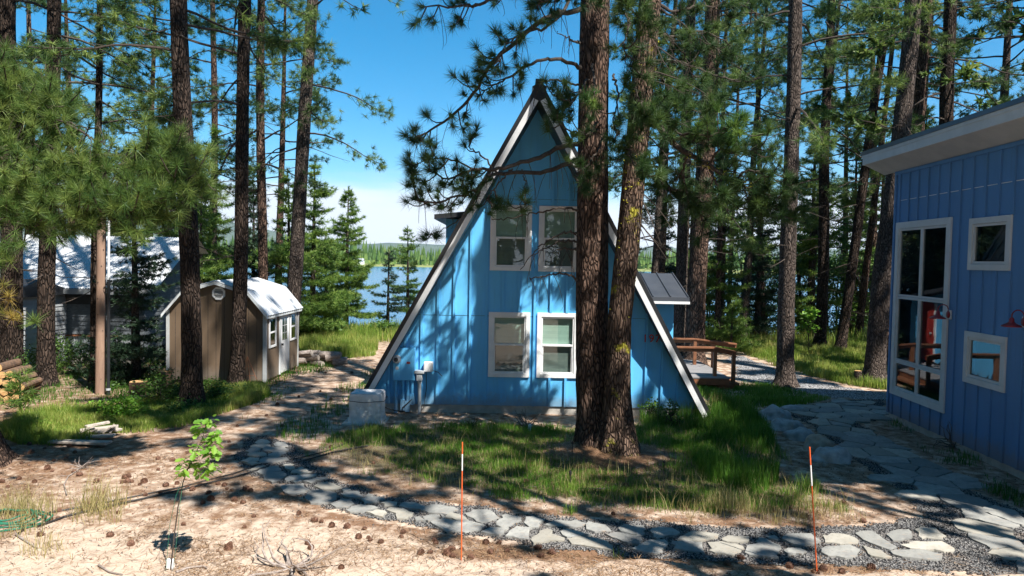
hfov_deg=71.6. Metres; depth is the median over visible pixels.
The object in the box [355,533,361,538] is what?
pine cone
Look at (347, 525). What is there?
pine cone
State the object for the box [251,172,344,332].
fir tree
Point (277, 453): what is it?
flagstone
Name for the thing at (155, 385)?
bush
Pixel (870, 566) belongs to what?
pine cone
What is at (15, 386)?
young pine
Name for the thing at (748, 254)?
pine tree
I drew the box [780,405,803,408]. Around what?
flagstone
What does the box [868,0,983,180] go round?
pine tree
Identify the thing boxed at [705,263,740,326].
leafy tree
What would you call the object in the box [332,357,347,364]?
log
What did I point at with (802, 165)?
pine tree
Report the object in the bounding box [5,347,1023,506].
weedy ground cover
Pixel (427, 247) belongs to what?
hills
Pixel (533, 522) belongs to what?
flagstone
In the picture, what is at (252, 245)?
fir tree
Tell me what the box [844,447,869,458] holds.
flagstone
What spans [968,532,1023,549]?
flagstone
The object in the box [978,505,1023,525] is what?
flagstone
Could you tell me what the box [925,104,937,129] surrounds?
fir tree
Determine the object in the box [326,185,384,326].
fir tree
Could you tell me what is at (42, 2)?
pine tree
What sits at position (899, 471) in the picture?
flagstone
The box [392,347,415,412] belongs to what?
electric panel
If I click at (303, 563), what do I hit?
dead branch
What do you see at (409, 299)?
fir tree
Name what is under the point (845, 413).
flagstone
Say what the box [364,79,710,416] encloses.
frame cabin
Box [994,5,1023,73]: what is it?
pine tree
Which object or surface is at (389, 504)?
flagstone
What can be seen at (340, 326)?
bush
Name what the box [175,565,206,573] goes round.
fallen stick
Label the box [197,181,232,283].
fir tree
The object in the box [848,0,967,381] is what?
pine tree
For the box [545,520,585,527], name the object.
flagstone
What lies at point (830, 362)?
meadow grass
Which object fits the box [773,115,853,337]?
fir tree
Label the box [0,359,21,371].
log
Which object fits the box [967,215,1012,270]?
window
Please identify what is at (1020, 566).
flagstone
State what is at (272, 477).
flagstone
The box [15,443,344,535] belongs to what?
irrigation hose
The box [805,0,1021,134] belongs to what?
pine tree
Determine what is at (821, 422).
flagstone
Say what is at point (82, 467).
dead branch
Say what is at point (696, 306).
pine tree
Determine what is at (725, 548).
flagstone
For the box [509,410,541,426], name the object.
dead shrub
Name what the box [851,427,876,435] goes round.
flagstone
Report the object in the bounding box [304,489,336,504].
flagstone
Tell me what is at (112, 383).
bush
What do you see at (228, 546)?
pine cone
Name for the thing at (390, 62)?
sky
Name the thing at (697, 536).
flagstone
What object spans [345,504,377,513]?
flagstone
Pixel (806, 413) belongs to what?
flagstone
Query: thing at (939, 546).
flagstone
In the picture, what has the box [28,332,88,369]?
bush
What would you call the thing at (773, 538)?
flagstone
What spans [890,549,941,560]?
flagstone
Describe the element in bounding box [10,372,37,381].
log
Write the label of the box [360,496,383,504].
flagstone
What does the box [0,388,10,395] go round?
log
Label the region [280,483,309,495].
flagstone
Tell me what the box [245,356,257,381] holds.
garden trellis
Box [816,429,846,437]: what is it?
flagstone
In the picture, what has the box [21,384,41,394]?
log
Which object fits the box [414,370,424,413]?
utility riser
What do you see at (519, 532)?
flagstone
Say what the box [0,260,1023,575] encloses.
ground
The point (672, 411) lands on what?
bush
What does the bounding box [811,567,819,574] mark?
pine cone
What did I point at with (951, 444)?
dead shrub
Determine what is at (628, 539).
flagstone
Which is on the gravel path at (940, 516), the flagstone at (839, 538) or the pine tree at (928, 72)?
the flagstone at (839, 538)
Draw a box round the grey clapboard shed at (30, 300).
[23,279,66,369]
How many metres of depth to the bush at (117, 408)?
13.59 m
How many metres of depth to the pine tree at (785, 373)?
18.23 m
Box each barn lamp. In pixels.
[929,304,951,318]
[1001,310,1023,327]
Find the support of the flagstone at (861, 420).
on the gravel path at (940, 516)
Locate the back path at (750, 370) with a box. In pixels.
[723,356,885,399]
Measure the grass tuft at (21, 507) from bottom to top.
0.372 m
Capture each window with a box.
[269,317,276,347]
[290,312,296,340]
[488,312,529,377]
[490,205,531,270]
[536,313,575,377]
[538,206,576,271]
[889,217,952,412]
[962,330,1007,392]
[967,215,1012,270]
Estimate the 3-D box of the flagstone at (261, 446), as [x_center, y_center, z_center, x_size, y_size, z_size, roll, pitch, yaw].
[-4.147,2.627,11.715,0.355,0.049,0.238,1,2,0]
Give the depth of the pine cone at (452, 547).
7.69 m
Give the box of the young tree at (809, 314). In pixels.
[796,307,821,351]
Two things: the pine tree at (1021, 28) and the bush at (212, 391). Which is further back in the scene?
the pine tree at (1021, 28)
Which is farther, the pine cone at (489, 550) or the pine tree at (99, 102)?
the pine tree at (99, 102)
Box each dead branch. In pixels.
[65,455,95,469]
[249,521,347,575]
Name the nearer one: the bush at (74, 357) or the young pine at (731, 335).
the bush at (74, 357)
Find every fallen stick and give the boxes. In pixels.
[15,533,36,547]
[63,463,87,495]
[98,564,122,574]
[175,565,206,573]
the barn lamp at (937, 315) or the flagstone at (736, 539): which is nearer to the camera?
the flagstone at (736, 539)
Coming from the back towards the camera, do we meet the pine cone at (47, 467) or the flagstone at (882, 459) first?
the flagstone at (882, 459)
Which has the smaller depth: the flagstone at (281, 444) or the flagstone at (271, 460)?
the flagstone at (271, 460)
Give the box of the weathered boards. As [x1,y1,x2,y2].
[48,421,121,444]
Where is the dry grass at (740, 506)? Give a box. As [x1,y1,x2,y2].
[0,337,865,560]
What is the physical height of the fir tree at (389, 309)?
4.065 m
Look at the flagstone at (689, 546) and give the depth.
7.85 m
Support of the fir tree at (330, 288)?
on the ground at (296, 384)
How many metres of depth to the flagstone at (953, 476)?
10.67 m
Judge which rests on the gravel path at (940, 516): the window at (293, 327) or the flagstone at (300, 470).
the flagstone at (300, 470)
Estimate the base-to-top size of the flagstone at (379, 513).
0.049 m
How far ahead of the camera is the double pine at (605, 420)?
11.42 m
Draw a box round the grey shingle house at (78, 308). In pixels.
[23,234,207,364]
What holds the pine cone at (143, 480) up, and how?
on the ground at (296, 384)
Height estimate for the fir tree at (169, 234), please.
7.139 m
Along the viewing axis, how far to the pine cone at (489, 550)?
7.64 m
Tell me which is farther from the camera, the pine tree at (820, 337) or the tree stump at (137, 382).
the pine tree at (820, 337)
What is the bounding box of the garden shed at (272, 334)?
[161,277,302,382]
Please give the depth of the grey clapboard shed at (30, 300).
18.68 m
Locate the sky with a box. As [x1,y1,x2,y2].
[16,0,1023,248]
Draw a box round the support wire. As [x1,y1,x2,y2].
[166,481,182,566]
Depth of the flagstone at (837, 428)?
13.73 m
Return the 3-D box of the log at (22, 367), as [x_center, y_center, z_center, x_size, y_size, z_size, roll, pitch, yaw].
[-10.483,1.773,15.110,0.162,0.163,0.822,1,2,-11]
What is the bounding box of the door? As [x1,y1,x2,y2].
[281,314,287,372]
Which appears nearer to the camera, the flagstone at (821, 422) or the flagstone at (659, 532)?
the flagstone at (659, 532)
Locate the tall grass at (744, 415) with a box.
[638,385,781,490]
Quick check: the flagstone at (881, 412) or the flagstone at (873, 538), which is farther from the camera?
the flagstone at (881, 412)
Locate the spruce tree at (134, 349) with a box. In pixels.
[67,177,179,383]
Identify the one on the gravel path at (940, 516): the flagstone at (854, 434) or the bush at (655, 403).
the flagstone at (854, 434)
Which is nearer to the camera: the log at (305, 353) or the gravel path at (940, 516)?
the gravel path at (940, 516)
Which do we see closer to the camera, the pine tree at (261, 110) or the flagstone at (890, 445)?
the flagstone at (890, 445)
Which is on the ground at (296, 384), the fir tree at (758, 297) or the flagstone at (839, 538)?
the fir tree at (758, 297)
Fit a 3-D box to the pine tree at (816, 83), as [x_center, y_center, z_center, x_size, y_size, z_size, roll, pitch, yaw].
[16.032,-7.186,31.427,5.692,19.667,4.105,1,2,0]
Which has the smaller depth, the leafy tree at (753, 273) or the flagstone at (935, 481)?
the flagstone at (935, 481)
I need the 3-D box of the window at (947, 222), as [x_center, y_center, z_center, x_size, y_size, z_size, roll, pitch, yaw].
[7.877,0.457,13.713,0.075,3.529,2.006,1,2,3]
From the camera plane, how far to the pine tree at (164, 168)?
8.92 m
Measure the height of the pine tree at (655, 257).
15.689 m
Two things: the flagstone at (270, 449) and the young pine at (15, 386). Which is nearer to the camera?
the flagstone at (270, 449)
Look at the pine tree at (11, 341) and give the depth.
17.16 m
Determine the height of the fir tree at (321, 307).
7.293 m
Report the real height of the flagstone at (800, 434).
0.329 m
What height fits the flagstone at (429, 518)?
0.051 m
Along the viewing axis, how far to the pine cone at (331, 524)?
8.29 m
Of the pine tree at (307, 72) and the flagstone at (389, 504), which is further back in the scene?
the pine tree at (307, 72)
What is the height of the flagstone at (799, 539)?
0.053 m
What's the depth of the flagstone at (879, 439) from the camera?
12.87 m
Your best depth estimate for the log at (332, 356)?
20.41 m
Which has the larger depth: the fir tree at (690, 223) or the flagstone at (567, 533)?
the fir tree at (690, 223)
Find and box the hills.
[23,204,864,261]
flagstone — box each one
[241,457,258,463]
[245,447,260,452]
[246,462,261,465]
[247,452,266,456]
[249,465,265,470]
[250,444,269,448]
[255,439,269,443]
[257,465,280,475]
[258,456,288,463]
[262,446,288,452]
[262,471,286,483]
[268,451,286,456]
[273,442,287,447]
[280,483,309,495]
[282,463,294,470]
[284,474,316,482]
[290,467,310,474]
[303,477,327,483]
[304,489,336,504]
[314,482,341,491]
[330,498,354,508]
[341,491,363,498]
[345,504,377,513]
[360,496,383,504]
[366,509,386,517]
[381,501,396,507]
[386,507,413,520]
[399,502,424,510]
[415,516,425,521]
[420,504,458,514]
[422,514,439,522]
[430,519,484,533]
[445,512,468,520]
[465,509,499,523]
[481,527,508,536]
[496,514,521,526]
[506,526,531,539]
[524,516,544,528]
[531,528,564,544]
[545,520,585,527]
[560,528,593,538]
[568,536,612,551]
[585,521,611,532]
[604,532,642,545]
[618,524,645,534]
[632,539,667,554]
[636,527,644,536]
[650,526,679,539]
[671,540,703,553]
[677,530,718,541]
[708,541,743,556]
[722,535,748,543]
[744,537,780,559]
[765,535,778,541]
[781,533,820,546]
[783,407,809,410]
[783,548,806,555]
[789,411,816,416]
[795,404,819,408]
[807,418,830,425]
[810,409,832,412]
[815,413,840,418]
[816,403,840,407]
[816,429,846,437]
[817,425,849,431]
[820,406,843,411]
[821,544,859,559]
[822,533,858,544]
[827,418,854,424]
[828,420,850,427]
[830,399,855,403]
[833,411,861,416]
[838,441,872,448]
[839,403,866,406]
[840,436,874,444]
[841,405,870,410]
[842,416,870,423]
[843,408,875,413]
[843,431,875,438]
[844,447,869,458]
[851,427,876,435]
[855,400,875,404]
[855,530,896,549]
[859,414,892,420]
[861,446,897,456]
[863,545,891,558]
[866,455,909,463]
[867,405,885,409]
[867,435,893,442]
[867,474,913,484]
[870,409,888,414]
[875,443,911,450]
[879,464,919,476]
[880,447,919,458]
[880,463,917,470]
[886,529,912,541]
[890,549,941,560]
[893,490,939,500]
[900,541,954,552]
[908,458,947,469]
[912,475,959,488]
[913,481,963,494]
[914,526,946,540]
[916,467,951,476]
[938,494,991,508]
[939,472,978,481]
[950,480,987,489]
[951,518,1015,538]
[961,508,1019,529]
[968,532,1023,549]
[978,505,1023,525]
[988,548,1023,561]
[1015,561,1023,573]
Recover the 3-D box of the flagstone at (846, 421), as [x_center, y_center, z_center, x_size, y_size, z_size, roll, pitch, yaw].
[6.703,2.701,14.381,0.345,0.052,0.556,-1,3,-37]
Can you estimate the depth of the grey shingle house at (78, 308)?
20.61 m
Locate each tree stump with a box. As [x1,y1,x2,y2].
[129,380,147,395]
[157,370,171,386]
[854,370,861,381]
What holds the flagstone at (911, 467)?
on the gravel path at (940, 516)
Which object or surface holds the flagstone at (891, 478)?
on the gravel path at (940, 516)
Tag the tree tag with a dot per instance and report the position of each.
(168, 562)
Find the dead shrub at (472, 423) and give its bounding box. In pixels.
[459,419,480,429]
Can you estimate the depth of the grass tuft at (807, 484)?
9.87 m
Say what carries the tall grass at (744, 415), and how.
on the ground at (296, 384)
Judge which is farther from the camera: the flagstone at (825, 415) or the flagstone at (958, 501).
the flagstone at (825, 415)
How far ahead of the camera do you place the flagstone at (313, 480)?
9.96 m
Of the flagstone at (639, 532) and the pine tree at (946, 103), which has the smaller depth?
the flagstone at (639, 532)
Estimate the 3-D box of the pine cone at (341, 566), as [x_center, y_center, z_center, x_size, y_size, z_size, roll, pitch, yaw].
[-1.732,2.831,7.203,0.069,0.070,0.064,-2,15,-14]
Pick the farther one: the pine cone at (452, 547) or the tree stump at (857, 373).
the tree stump at (857, 373)
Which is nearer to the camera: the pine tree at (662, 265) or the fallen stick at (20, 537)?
the fallen stick at (20, 537)
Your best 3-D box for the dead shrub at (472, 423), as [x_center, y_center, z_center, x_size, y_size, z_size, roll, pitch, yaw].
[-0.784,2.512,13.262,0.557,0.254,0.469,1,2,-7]
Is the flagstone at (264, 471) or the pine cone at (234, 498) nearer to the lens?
the pine cone at (234, 498)
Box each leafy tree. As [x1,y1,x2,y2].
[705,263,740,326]
[724,232,776,326]
[726,217,796,336]
[749,251,798,335]
[765,221,841,326]
[773,232,841,336]
[800,230,861,333]
[815,179,864,323]
[828,225,874,330]
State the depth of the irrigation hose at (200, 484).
9.67 m
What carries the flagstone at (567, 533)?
on the gravel path at (940, 516)
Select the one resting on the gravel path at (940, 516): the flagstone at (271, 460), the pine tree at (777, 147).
the flagstone at (271, 460)
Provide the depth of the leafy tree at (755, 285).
34.86 m
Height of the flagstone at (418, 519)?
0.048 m
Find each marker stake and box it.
[461,442,462,559]
[809,447,816,569]
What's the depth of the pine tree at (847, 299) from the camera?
24.87 m
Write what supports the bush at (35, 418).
on the ground at (296, 384)
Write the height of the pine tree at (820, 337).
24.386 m
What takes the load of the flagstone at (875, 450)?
on the gravel path at (940, 516)
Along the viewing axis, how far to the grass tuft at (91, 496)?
8.61 m
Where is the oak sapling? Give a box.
[170,414,223,569]
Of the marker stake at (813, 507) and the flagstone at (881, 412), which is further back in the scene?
the flagstone at (881, 412)
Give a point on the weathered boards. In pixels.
(108, 429)
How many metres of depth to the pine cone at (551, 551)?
7.63 m
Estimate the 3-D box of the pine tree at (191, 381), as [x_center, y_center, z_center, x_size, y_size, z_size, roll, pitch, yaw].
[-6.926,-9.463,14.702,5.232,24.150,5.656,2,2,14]
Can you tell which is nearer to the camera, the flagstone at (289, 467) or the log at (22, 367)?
the flagstone at (289, 467)
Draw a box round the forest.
[217,234,862,270]
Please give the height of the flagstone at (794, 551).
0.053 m
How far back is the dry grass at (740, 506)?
9.36 m
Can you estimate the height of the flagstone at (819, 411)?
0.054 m
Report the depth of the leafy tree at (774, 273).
30.33 m
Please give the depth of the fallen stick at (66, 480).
9.77 m
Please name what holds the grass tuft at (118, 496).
on the ground at (296, 384)
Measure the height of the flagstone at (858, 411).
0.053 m
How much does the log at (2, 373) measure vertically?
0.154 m
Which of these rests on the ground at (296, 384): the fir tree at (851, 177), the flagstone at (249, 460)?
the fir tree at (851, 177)
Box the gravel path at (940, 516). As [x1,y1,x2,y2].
[231,399,1023,575]
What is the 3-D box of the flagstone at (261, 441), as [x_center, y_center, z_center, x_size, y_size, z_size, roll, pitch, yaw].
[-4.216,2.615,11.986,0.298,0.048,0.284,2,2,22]
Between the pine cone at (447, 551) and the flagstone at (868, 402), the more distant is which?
the flagstone at (868, 402)
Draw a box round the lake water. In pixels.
[221,266,868,335]
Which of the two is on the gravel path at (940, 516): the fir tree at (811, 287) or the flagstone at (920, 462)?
the flagstone at (920, 462)
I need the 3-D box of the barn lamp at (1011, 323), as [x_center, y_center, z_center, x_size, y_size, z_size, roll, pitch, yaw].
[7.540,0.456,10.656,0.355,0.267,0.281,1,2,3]
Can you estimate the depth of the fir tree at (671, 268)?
30.74 m
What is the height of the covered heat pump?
0.657 m
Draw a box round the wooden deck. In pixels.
[673,338,739,388]
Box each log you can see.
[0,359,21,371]
[0,366,21,377]
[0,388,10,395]
[5,365,32,377]
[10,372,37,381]
[21,377,42,389]
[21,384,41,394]
[298,357,307,364]
[299,350,313,356]
[305,354,319,360]
[310,360,324,366]
[319,351,333,357]
[325,352,340,360]
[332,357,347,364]
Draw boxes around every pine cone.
[44,464,50,469]
[106,531,114,537]
[127,540,134,546]
[140,478,147,483]
[207,495,214,500]
[223,543,232,550]
[231,496,237,501]
[242,485,249,491]
[310,515,317,522]
[328,522,334,527]
[338,564,344,569]
[344,522,350,528]
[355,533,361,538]
[417,548,424,555]
[443,548,451,555]
[448,544,455,551]
[482,538,489,544]
[487,548,492,553]
[534,543,541,549]
[538,551,544,558]
[548,547,555,555]
[724,559,731,565]
[737,553,744,559]
[785,561,793,568]
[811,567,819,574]
[819,564,827,571]
[838,568,845,574]
[860,517,866,522]
[866,562,875,570]
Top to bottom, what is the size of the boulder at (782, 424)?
0.326 m
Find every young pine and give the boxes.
[0,366,43,411]
[705,295,767,353]
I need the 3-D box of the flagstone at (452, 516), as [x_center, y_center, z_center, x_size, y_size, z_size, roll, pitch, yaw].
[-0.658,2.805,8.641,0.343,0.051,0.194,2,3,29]
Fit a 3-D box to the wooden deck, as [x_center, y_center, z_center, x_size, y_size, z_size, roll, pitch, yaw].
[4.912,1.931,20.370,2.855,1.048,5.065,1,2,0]
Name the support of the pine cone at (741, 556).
on the gravel path at (940, 516)
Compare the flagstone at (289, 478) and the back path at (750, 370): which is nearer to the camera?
the flagstone at (289, 478)
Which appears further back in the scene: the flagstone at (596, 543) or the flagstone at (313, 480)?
the flagstone at (313, 480)
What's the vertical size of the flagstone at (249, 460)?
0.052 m
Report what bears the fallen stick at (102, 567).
on the ground at (296, 384)
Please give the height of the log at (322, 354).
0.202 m
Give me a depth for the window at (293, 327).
19.64 m
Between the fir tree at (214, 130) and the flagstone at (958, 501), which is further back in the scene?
the fir tree at (214, 130)
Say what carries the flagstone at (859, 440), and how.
on the gravel path at (940, 516)
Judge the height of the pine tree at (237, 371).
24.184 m
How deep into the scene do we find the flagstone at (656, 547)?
7.82 m
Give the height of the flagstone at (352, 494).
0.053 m
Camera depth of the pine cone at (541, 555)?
7.56 m
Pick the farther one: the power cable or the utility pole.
the utility pole
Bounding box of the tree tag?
[166,558,174,569]
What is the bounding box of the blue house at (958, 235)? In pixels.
[861,96,1023,479]
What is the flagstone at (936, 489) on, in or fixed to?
on the gravel path at (940, 516)
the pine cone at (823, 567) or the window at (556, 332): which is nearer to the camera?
the pine cone at (823, 567)
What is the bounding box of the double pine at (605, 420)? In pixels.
[395,0,815,456]
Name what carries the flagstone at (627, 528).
on the gravel path at (940, 516)
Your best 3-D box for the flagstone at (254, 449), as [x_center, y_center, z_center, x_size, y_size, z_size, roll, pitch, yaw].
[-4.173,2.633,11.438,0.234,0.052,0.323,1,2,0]
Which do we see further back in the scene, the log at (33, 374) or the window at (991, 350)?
the log at (33, 374)
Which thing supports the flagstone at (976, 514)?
on the gravel path at (940, 516)
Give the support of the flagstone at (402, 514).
on the gravel path at (940, 516)
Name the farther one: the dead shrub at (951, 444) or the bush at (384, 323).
the bush at (384, 323)
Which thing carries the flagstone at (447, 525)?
on the gravel path at (940, 516)
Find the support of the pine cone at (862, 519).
on the ground at (296, 384)
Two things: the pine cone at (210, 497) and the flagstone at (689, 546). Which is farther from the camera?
the pine cone at (210, 497)
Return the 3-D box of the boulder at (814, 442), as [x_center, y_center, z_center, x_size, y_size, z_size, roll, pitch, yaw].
[5.300,2.718,12.278,0.599,0.392,0.401,1,2,0]
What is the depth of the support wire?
7.06 m
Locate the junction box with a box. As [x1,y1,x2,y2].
[421,361,441,410]
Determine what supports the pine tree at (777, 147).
on the ground at (296, 384)
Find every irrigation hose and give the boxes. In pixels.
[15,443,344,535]
[38,445,367,526]
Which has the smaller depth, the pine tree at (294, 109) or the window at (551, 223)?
the window at (551, 223)
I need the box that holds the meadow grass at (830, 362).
[0,317,887,445]
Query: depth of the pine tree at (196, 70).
26.13 m
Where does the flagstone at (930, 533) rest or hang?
on the gravel path at (940, 516)
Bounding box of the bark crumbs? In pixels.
[0,440,1023,575]
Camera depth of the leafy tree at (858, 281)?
30.32 m
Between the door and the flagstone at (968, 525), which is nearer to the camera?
the flagstone at (968, 525)
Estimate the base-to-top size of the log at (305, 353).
0.241 m
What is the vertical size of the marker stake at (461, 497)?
1.326 m
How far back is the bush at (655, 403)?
13.99 m
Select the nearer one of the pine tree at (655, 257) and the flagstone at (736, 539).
the flagstone at (736, 539)
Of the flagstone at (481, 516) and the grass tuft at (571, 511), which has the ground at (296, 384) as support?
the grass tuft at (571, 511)
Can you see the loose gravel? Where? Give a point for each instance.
(466, 501)
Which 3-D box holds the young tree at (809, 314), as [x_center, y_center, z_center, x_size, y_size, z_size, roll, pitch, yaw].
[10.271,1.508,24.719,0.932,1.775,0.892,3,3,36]
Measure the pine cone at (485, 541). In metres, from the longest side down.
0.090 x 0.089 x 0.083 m
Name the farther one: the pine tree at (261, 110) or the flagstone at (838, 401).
the pine tree at (261, 110)
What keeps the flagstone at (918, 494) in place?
on the gravel path at (940, 516)
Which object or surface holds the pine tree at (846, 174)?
on the ground at (296, 384)
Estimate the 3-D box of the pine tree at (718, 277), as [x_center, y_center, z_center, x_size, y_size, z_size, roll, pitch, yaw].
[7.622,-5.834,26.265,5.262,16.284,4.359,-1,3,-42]
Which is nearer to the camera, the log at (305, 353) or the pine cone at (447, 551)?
the pine cone at (447, 551)
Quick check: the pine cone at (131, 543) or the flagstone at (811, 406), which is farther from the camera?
the flagstone at (811, 406)
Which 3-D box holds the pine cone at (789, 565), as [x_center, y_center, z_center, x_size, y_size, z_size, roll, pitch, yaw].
[2.904,2.905,7.418,0.090,0.091,0.083,-4,-20,8]
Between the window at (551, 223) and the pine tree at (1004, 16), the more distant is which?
the pine tree at (1004, 16)
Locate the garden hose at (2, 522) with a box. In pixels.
[0,508,52,531]
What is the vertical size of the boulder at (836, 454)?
0.372 m
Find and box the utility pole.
[95,156,105,393]
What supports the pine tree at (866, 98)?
on the ground at (296, 384)
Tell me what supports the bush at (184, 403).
on the ground at (296, 384)
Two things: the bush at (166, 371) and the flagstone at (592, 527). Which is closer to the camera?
the flagstone at (592, 527)
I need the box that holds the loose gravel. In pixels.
[5,453,1023,575]
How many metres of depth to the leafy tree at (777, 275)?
33.87 m
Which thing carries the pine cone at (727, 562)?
on the ground at (296, 384)
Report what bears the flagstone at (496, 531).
on the gravel path at (940, 516)
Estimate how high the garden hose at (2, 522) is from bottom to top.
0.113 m
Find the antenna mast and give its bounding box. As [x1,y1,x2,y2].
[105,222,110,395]
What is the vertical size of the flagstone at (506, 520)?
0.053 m
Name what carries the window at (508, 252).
in the frame cabin
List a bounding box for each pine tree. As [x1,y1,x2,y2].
[0,0,153,365]
[0,0,238,382]
[0,33,234,467]
[12,0,336,404]
[16,0,72,138]
[16,0,108,234]
[18,0,136,234]
[24,0,196,387]
[71,0,227,236]
[72,0,370,384]
[118,0,286,250]
[155,0,352,279]
[217,0,344,283]
[231,0,405,350]
[608,0,738,273]
[608,0,824,366]
[608,1,730,271]
[609,0,781,355]
[657,0,786,345]
[690,0,958,387]
[690,2,804,315]
[711,3,836,334]
[712,0,838,335]
[740,0,855,331]
[741,0,970,345]
[769,0,887,336]
[779,4,894,270]
[801,1,970,336]
[802,0,1006,365]
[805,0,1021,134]
[807,0,904,291]
[810,0,903,349]
[835,0,1023,142]
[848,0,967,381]
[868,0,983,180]
[926,0,1023,124]
[930,0,1023,98]
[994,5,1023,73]
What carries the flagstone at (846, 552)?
on the gravel path at (940, 516)
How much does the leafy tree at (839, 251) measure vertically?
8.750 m
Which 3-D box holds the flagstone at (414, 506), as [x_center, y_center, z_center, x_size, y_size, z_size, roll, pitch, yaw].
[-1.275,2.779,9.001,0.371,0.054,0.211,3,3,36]
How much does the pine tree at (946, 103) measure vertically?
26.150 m
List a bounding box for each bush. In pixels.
[7,344,62,372]
[20,417,52,427]
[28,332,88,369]
[56,341,89,375]
[77,399,108,405]
[87,375,129,389]
[88,388,153,419]
[123,366,180,402]
[159,393,216,413]
[179,375,246,400]
[310,314,353,335]
[369,317,396,332]
[637,397,667,422]
[660,399,683,425]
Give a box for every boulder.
[758,404,792,419]
[764,418,803,430]
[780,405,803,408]
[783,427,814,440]
[802,434,833,450]
[809,445,851,464]
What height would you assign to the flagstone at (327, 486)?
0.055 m
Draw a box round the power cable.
[385,399,411,411]
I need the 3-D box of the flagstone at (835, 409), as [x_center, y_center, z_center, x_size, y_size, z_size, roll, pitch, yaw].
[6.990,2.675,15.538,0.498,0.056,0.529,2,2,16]
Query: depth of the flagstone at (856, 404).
16.11 m
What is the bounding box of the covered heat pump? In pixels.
[341,389,389,425]
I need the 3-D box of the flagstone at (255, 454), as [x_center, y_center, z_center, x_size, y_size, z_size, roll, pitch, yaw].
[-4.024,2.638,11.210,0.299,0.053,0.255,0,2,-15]
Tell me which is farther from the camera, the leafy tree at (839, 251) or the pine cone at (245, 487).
the leafy tree at (839, 251)
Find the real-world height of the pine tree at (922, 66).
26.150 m
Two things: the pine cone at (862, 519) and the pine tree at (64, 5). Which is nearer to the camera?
the pine cone at (862, 519)
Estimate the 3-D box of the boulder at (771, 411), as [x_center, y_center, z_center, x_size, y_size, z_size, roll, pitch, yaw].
[5.434,2.613,14.628,0.704,0.429,0.566,1,2,0]
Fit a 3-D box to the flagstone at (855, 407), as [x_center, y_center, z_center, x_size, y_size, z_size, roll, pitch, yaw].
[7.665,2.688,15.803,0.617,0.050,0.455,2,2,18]
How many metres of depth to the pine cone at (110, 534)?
7.91 m
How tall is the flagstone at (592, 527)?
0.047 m
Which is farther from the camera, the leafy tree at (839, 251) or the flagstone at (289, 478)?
the leafy tree at (839, 251)
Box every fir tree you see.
[144,204,178,237]
[197,125,253,278]
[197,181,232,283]
[221,183,278,281]
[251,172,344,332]
[278,157,360,334]
[304,235,353,320]
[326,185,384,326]
[367,246,409,322]
[386,225,422,312]
[639,226,675,274]
[672,176,712,301]
[705,148,752,339]
[726,205,780,335]
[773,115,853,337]
[829,138,879,332]
[832,123,891,325]
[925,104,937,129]
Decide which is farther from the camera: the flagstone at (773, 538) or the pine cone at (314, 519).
the pine cone at (314, 519)
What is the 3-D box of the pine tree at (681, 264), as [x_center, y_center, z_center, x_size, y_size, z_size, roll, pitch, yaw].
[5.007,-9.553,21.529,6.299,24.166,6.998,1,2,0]
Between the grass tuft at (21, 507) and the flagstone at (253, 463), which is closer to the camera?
the grass tuft at (21, 507)
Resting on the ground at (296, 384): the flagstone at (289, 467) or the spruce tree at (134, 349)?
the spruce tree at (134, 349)
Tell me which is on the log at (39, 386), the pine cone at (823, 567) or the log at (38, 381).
the log at (38, 381)
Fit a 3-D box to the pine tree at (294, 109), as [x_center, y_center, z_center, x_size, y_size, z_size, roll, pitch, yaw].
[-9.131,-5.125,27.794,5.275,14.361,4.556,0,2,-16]
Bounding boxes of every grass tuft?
[0,482,67,526]
[40,462,125,520]
[80,473,132,513]
[556,496,581,514]
[613,548,624,559]
[783,467,828,496]
[821,496,841,509]
[835,504,862,511]
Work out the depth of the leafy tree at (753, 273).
30.86 m
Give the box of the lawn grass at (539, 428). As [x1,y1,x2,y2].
[317,405,833,514]
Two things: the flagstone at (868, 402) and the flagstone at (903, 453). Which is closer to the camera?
the flagstone at (903, 453)
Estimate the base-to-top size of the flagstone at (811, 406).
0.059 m
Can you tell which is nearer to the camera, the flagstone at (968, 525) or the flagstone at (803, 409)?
the flagstone at (968, 525)
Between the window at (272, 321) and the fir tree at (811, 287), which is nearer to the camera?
the window at (272, 321)
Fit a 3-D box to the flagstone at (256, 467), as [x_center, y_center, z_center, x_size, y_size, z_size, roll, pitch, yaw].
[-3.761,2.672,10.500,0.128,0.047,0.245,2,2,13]
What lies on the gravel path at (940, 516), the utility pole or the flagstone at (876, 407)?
the flagstone at (876, 407)
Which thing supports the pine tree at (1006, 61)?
on the ground at (296, 384)
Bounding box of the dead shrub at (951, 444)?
[930,422,959,447]
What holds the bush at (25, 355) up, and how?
on the ground at (296, 384)
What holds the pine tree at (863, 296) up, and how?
on the ground at (296, 384)
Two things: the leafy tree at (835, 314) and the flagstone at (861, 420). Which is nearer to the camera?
the flagstone at (861, 420)
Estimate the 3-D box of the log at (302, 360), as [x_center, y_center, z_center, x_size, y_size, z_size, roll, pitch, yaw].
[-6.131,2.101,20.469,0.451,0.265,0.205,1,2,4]
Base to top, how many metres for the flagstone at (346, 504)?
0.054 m
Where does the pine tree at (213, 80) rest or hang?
on the ground at (296, 384)
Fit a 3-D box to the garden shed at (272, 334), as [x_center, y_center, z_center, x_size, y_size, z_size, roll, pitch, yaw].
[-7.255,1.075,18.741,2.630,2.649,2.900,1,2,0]
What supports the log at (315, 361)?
on the ground at (296, 384)

